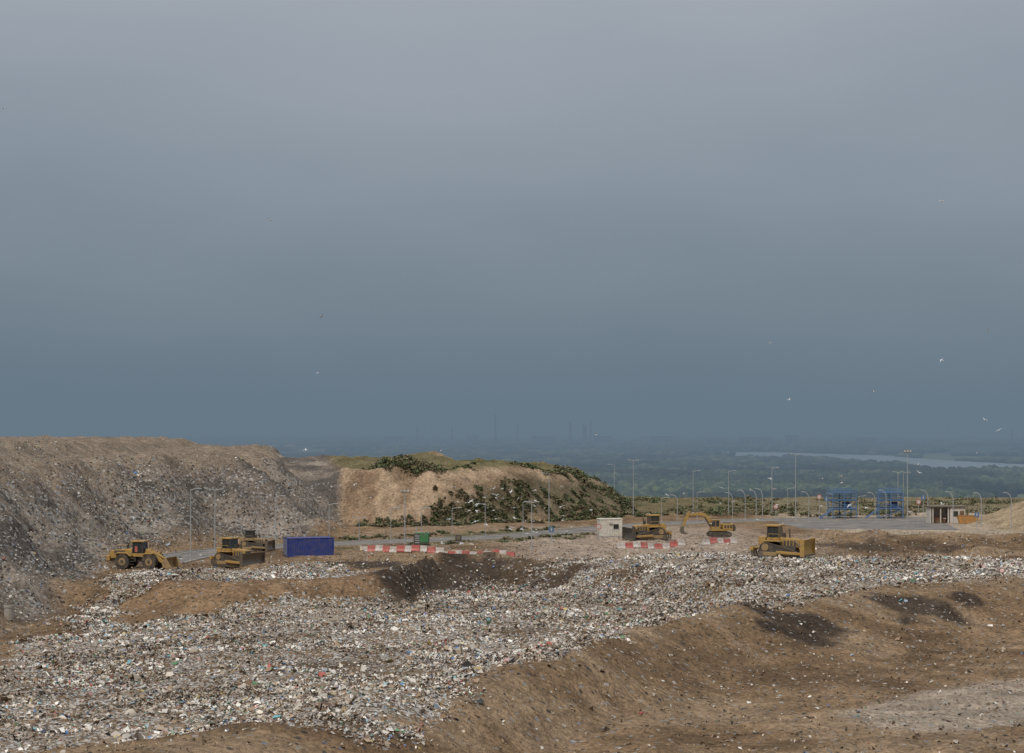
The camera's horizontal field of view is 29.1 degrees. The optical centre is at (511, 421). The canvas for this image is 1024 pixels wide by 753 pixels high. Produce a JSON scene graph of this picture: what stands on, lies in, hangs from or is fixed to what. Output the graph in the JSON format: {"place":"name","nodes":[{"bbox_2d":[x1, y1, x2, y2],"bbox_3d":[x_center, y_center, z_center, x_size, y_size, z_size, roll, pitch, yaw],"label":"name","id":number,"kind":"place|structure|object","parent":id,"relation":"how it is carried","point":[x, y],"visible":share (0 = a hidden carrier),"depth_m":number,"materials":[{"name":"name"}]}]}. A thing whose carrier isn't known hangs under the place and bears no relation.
{"place":"outdoors","nodes":[
{"label":"outdoors","id":0,"kind":"place"},
{"bbox_2d":[0,424,1023,752],"bbox_3d":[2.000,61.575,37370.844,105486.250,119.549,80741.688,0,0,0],"label":"ground","id":1,"kind":"structure","parent":0,"point":[318,484],"depth_m":199.84,"materials":[{"name":"soil"}]},
{"bbox_2d":[3,604,13,619],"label":"concrete pipe","id":2,"kind":"object","parent":1,"relation":"on","point":[8,611],"visible":1,"depth_m":185.03,"materials":[{"name":"concrete"}]},
{"bbox_2d":[106,538,183,569],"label":"wheel loader","id":3,"kind":"object","parent":1,"relation":"on","point":[136,554],"visible":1,"depth_m":226.56,"materials":[{"name":"yellow metal"}]},
{"bbox_2d":[0,441,336,630],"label":"hillside litter","id":4,"kind":"object","parent":1,"relation":"on","point":[108,524],"visible":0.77,"depth_m":263.90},
{"bbox_2d":[189,488,201,560],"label":"street lamp","id":5,"kind":"object","parent":1,"relation":"on","point":[190,522],"visible":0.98,"depth_m":240.05,"materials":[{"name":"metal"}]},
{"bbox_2d":[207,489,222,550],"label":"street lamp","id":6,"kind":"object","parent":1,"relation":"on","point":[215,525],"visible":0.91,"depth_m":257.55,"materials":[{"name":"metal"}]},
{"bbox_2d":[210,536,264,567],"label":"bulldozer","id":7,"kind":"object","parent":1,"relation":"on","point":[229,553],"visible":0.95,"depth_m":231.44,"materials":[{"name":"metal"}]},
{"bbox_2d":[275,495,284,541],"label":"street lamp","id":8,"kind":"object","parent":1,"relation":"on","point":[275,517],"visible":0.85,"depth_m":277.72,"materials":[{"name":"metal"}]},
{"bbox_2d":[284,536,333,556],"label":"shipping container","id":9,"kind":"object","parent":1,"relation":"on","point":[311,546],"visible":0.9,"depth_m":249.94,"materials":[{"name":"metal"}]},
{"bbox_2d":[329,503,338,535],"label":"street lamp","id":10,"kind":"object","parent":1,"relation":"on","point":[329,518],"visible":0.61,"depth_m":274.17,"materials":[{"name":"metal"}]},
{"bbox_2d":[352,517,366,544],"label":"street lamp","id":11,"kind":"object","parent":1,"relation":"on","point":[359,529],"visible":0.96,"depth_m":270.68,"materials":[{"name":"metal"}]},
{"bbox_2d":[385,436,402,443],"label":"block","id":12,"kind":"structure","parent":1,"relation":"on","point":[393,441],"depth_m":9980.00,"materials":[{"name":"grey concrete"}]},
{"bbox_2d":[389,507,399,541],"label":"street lamp","id":13,"kind":"object","parent":1,"relation":"on","point":[390,523],"visible":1,"depth_m":277.74,"materials":[{"name":"metal"}]},
{"bbox_2d":[360,545,444,552],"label":"traffic barrier","id":14,"kind":"object","parent":1,"relation":"on","point":[403,548],"visible":0.91,"depth_m":255.76,"materials":[{"name":"white plastic"}]},
{"bbox_2d":[400,490,409,543],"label":"street lamp","id":15,"kind":"object","parent":1,"relation":"on","point":[404,492],"visible":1,"depth_m":274.14,"materials":[{"name":"metal"}]},
{"bbox_2d":[407,527,430,545],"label":"mobile generator","id":16,"kind":"object","parent":1,"relation":"on","point":[421,538],"visible":0.81,"depth_m":266.64,"materials":[{"name":"metal"}]},
{"bbox_2d":[421,507,430,531],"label":"street lamp","id":17,"kind":"object","parent":1,"relation":"on","point":[421,517],"visible":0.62,"depth_m":285.20,"materials":[{"name":"metal"}]},
{"bbox_2d":[455,534,461,541],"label":"mobile generator","id":18,"kind":"object","parent":1,"relation":"on","point":[458,537],"visible":1,"depth_m":273.83,"materials":[{"name":"metal"}]},
{"bbox_2d":[467,436,478,442],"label":"block","id":19,"kind":"structure","parent":1,"relation":"on","point":[472,437],"depth_m":9880.00,"materials":[{"name":"grey concrete"}]},
{"bbox_2d":[441,549,515,556],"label":"traffic barrier","id":20,"kind":"object","parent":1,"relation":"on","point":[477,552],"visible":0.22,"depth_m":246.40,"materials":[{"name":"plastic"}]},
{"bbox_2d":[476,503,486,541],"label":"street lamp","id":21,"kind":"object","parent":1,"relation":"on","point":[485,525],"visible":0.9,"depth_m":277.75,"materials":[{"name":"metal"}]},
{"bbox_2d":[494,414,496,441],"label":"factory chimney","id":22,"kind":"object","parent":1,"relation":"on","point":[495,438],"visible":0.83,"depth_m":9996.05,"materials":[{"name":"grey concrete"}]},
{"bbox_2d":[0,551,1021,748],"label":"bulky rubbish","id":23,"kind":"object","parent":1,"relation":"on","point":[138,735],"visible":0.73,"depth_m":168.37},
{"bbox_2d":[0,463,1023,752],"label":"landfill rubbish","id":24,"kind":"object","parent":1,"relation":"on","point":[152,645],"visible":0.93,"depth_m":173.26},
{"bbox_2d":[0,459,1023,752],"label":"soil clods","id":25,"kind":"object","parent":1,"relation":"on","point":[640,649],"visible":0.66,"depth_m":166.36,"materials":[{"name":"brown soil"}]},
{"bbox_2d":[516,423,518,441],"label":"factory chimney","id":26,"kind":"object","parent":1,"relation":"on","point":[517,435],"visible":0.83,"depth_m":9996.22,"materials":[{"name":"grey concrete"}]},
{"bbox_2d":[32,435,1023,470],"bbox_3d":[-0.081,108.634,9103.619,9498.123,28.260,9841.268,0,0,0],"label":"distant forest","id":27,"kind":"object","parent":1,"relation":"on","point":[680,454],"visible":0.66,"depth_m":7352.44,"materials":[{"name":"green plant"}]},
{"bbox_2d":[524,501,538,550],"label":"street lamp","id":28,"kind":"object","parent":1,"relation":"on","point":[531,522],"visible":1,"depth_m":257.52,"materials":[{"name":"metal"}]},
{"bbox_2d":[532,436,555,441],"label":"block","id":29,"kind":"structure","parent":1,"relation":"on","point":[544,437],"depth_m":9880.00,"materials":[{"name":"grey concrete"}]},
{"bbox_2d":[549,526,553,541],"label":"traffic sign","id":30,"kind":"object","parent":1,"relation":"on","point":[551,529],"visible":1,"depth_m":277.69,"materials":[{"name":"metal"}]},
{"bbox_2d":[569,422,571,444],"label":"factory chimney","id":31,"kind":"object","parent":1,"relation":"on","point":[570,436],"visible":0.83,"depth_m":9595.14,"materials":[{"name":"grey concrete"}]},
{"bbox_2d":[590,421,591,441],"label":"factory chimney","id":32,"kind":"object","parent":1,"relation":"on","point":[590,431],"visible":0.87,"depth_m":9796.33,"materials":[{"name":"grey concrete"}]},
{"bbox_2d":[596,524,601,538],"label":"traffic sign","id":33,"kind":"object","parent":1,"relation":"on","point":[598,526],"visible":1,"depth_m":285.15,"materials":[{"name":"metal"}]},
{"bbox_2d":[593,436,611,445],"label":"block","id":34,"kind":"structure","parent":1,"relation":"on","point":[599,443],"depth_m":9480.00,"materials":[{"name":"grey concrete"}]},
{"bbox_2d":[596,518,622,536],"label":"site cabin","id":35,"kind":"object","parent":1,"relation":"on","point":[610,527],"visible":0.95,"depth_m":291.99,"materials":[{"name":"metal"}]},
{"bbox_2d":[602,523,607,536],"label":"door","id":36,"kind":"structure","parent":35,"relation":"in","point":[604,525],"depth_m":291.78,"materials":[{"name":"white metal"}]},
{"bbox_2d":[613,524,618,528],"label":"window","id":37,"kind":"structure","parent":35,"relation":"in","point":[615,526],"depth_m":292.06,"materials":[{"name":"black glass"}]},
{"bbox_2d":[607,464,614,491],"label":"street lamp","id":38,"kind":"object","parent":1,"relation":"on","point":[614,475],"visible":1,"depth_m":363.21,"materials":[{"name":"metal"}]},
{"bbox_2d":[631,460,635,514],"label":"street lamp","id":39,"kind":"object","parent":1,"relation":"on","point":[633,485],"visible":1,"depth_m":348.31,"materials":[{"name":"metal"}]},
{"bbox_2d":[622,513,671,540],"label":"bulldozer","id":40,"kind":"object","parent":1,"relation":"on","point":[653,528],"visible":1,"depth_m":280.51,"materials":[{"name":"metal"}]},
{"bbox_2d":[616,540,684,548],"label":"traffic barrier","id":41,"kind":"object","parent":1,"relation":"on","point":[632,544],"visible":1,"depth_m":262.99,"materials":[{"name":"plastic"}]},
{"bbox_2d":[650,436,672,442],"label":"block","id":42,"kind":"structure","parent":1,"relation":"on","point":[661,437],"depth_m":9880.00,"materials":[{"name":"grey concrete"}]},
{"bbox_2d":[338,454,1022,544],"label":"scrub bushes","id":43,"kind":"object","parent":1,"relation":"on","point":[409,460],"visible":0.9,"depth_m":340.95,"materials":[{"name":"green plant"}]},
{"bbox_2d":[680,510,735,536],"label":"excavator","id":44,"kind":"object","parent":1,"relation":"on","point":[715,526],"visible":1,"depth_m":286.22,"materials":[{"name":"metal"}]},
{"bbox_2d":[707,439,726,444],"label":"block","id":45,"kind":"structure","parent":1,"relation":"on","point":[714,440],"depth_m":9380.00,"materials":[{"name":"grey concrete"}]},
{"bbox_2d":[702,537,737,544],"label":"traffic barrier","id":46,"kind":"object","parent":1,"relation":"on","point":[716,540],"visible":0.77,"depth_m":263.69,"materials":[{"name":"white plastic"}]},
{"bbox_2d":[725,492,733,519],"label":"street lamp","id":47,"kind":"object","parent":1,"relation":"on","point":[732,506],"visible":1,"depth_m":339.94,"materials":[{"name":"metal"}]},
{"bbox_2d":[728,470,735,514],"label":"street lamp","id":48,"kind":"object","parent":1,"relation":"on","point":[728,491],"visible":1,"depth_m":354.11,"materials":[{"name":"metal"}]},
{"bbox_2d":[738,490,746,519],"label":"street lamp","id":49,"kind":"object","parent":1,"relation":"on","point":[745,505],"visible":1,"depth_m":339.96,"materials":[{"name":"metal"}]},
{"bbox_2d":[749,490,756,519],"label":"street lamp","id":50,"kind":"object","parent":1,"relation":"on","point":[756,504],"visible":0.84,"depth_m":339.96,"materials":[{"name":"metal"}]},
{"bbox_2d":[739,438,773,444],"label":"block","id":51,"kind":"structure","parent":1,"relation":"on","point":[756,441],"depth_m":9180.00,"materials":[{"name":"grey concrete"}]},
{"bbox_2d":[755,488,762,520],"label":"street lamp","id":52,"kind":"object","parent":1,"relation":"on","point":[762,503],"visible":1,"depth_m":334.59,"materials":[{"name":"metal"}]},
{"bbox_2d":[750,523,814,558],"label":"bulldozer","id":53,"kind":"object","parent":1,"relation":"on","point":[775,542],"visible":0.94,"depth_m":238.51,"materials":[{"name":"metal"}]},
{"bbox_2d":[785,435,798,443],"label":"block","id":54,"kind":"structure","parent":1,"relation":"on","point":[792,437],"depth_m":9380.00,"materials":[{"name":"grey concrete"}]},
{"bbox_2d":[790,453,800,519],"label":"street lamp","id":55,"kind":"object","parent":1,"relation":"on","point":[795,484],"visible":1,"depth_m":339.94,"materials":[{"name":"metal"}]},
{"bbox_2d":[572,465,1023,497],"bbox_3d":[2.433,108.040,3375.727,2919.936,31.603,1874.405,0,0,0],"label":"distant forest","id":56,"kind":"object","parent":1,"relation":"on","point":[937,481],"visible":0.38,"depth_m":3264.76,"materials":[{"name":"green plant"}]},
{"bbox_2d":[855,438,876,442],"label":"block","id":57,"kind":"structure","parent":1,"relation":"on","point":[863,439],"depth_m":9580.00,"materials":[{"name":"grey concrete"}]},
{"bbox_2d":[879,490,887,519],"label":"street lamp","id":58,"kind":"object","parent":1,"relation":"on","point":[886,505],"visible":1,"depth_m":339.96,"materials":[{"name":"metal"}]},
{"bbox_2d":[903,450,911,522],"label":"floodlight mast","id":59,"kind":"object","parent":1,"relation":"on","point":[907,451],"visible":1,"depth_m":329.38,"materials":[{"name":"metal"}]},
{"bbox_2d":[957,515,978,523],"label":"skip container","id":60,"kind":"object","parent":1,"relation":"on","point":[964,519],"visible":0.91,"depth_m":327.65,"materials":[{"name":"orange metal"}]},
{"bbox_2d":[975,511,978,530],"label":"traffic sign","id":61,"kind":"object","parent":1,"relation":"on","point":[976,514],"visible":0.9,"depth_m":301.34,"materials":[{"name":"metal"}]},
{"bbox_2d":[973,492,982,526],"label":"street lamp","id":62,"kind":"object","parent":1,"relation":"on","point":[981,509],"visible":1,"depth_m":314.75,"materials":[{"name":"metal"}]},
{"bbox_2d":[1003,492,1011,528],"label":"street lamp","id":63,"kind":"object","parent":1,"relation":"on","point":[1011,509],"visible":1,"depth_m":310.16,"materials":[{"name":"metal"}]},
{"bbox_2d":[0,0,1023,423],"label":"sky","id":64,"kind":"structure","parent":0,"point":[516,211],"materials":[{"name":"grey"}]},
{"bbox_2d":[139,517,925,563],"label":"road","id":65,"kind":"structure","parent":0,"point":[198,554],"depth_m":293.05,"materials":[{"name":"grey asphalt"}]},
{"bbox_2d":[238,529,274,550],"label":"bulldozer","id":66,"kind":"object","parent":65,"relation":"on","point":[250,540],"visible":0.86,"depth_m":258.48,"materials":[{"name":"metal"}]},
{"bbox_2d":[581,425,587,444],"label":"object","id":67,"kind":"structure","parent":0,"point":[584,435],"depth_m":9590.56,"materials":[{"name":"grey concrete"}]},
{"bbox_2d":[738,437,773,437],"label":"roof","id":68,"kind":"structure","parent":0,"point":[755,437],"depth_m":9178.50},
{"bbox_2d":[706,451,1023,468],"bbox_3d":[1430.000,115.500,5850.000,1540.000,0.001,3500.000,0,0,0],"label":"river","id":69,"kind":"structure","parent":0,"point":[932,463],"depth_m":5969.57,"materials":[{"name":"grey liquid"}]},
{"bbox_2d":[775,519,958,529],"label":"yard pavement","id":70,"kind":"structure","parent":0,"point":[912,524],"depth_m":324.43,"materials":[{"name":"concrete"}]},
{"bbox_2d":[824,496,827,522],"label":"traffic sign","id":71,"kind":"object","parent":70,"relation":"on","point":[826,498],"visible":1,"depth_m":329.42,"materials":[{"name":"metal"}]},
{"bbox_2d":[819,488,856,518],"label":"blue inspection platform","id":72,"kind":"structure","parent":70,"relation":"on","point":[842,506],"depth_m":344.24,"materials":[{"name":"metal"}]},
{"bbox_2d":[865,487,903,518],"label":"blue inspection platform","id":73,"kind":"structure","parent":70,"relation":"on","point":[893,506],"depth_m":344.15,"materials":[{"name":"metal"}]},
{"bbox_2d":[916,499,920,525],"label":"traffic sign","id":74,"kind":"object","parent":70,"relation":"on","point":[918,501],"visible":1,"depth_m":319.50,"materials":[{"name":"metal"}]},
{"bbox_2d":[924,505,967,522],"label":"gatehouse","id":75,"kind":"object","parent":70,"relation":"on","point":[937,513],"visible":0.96,"depth_m":328.52,"materials":[{"name":"white concrete"}]}
]}

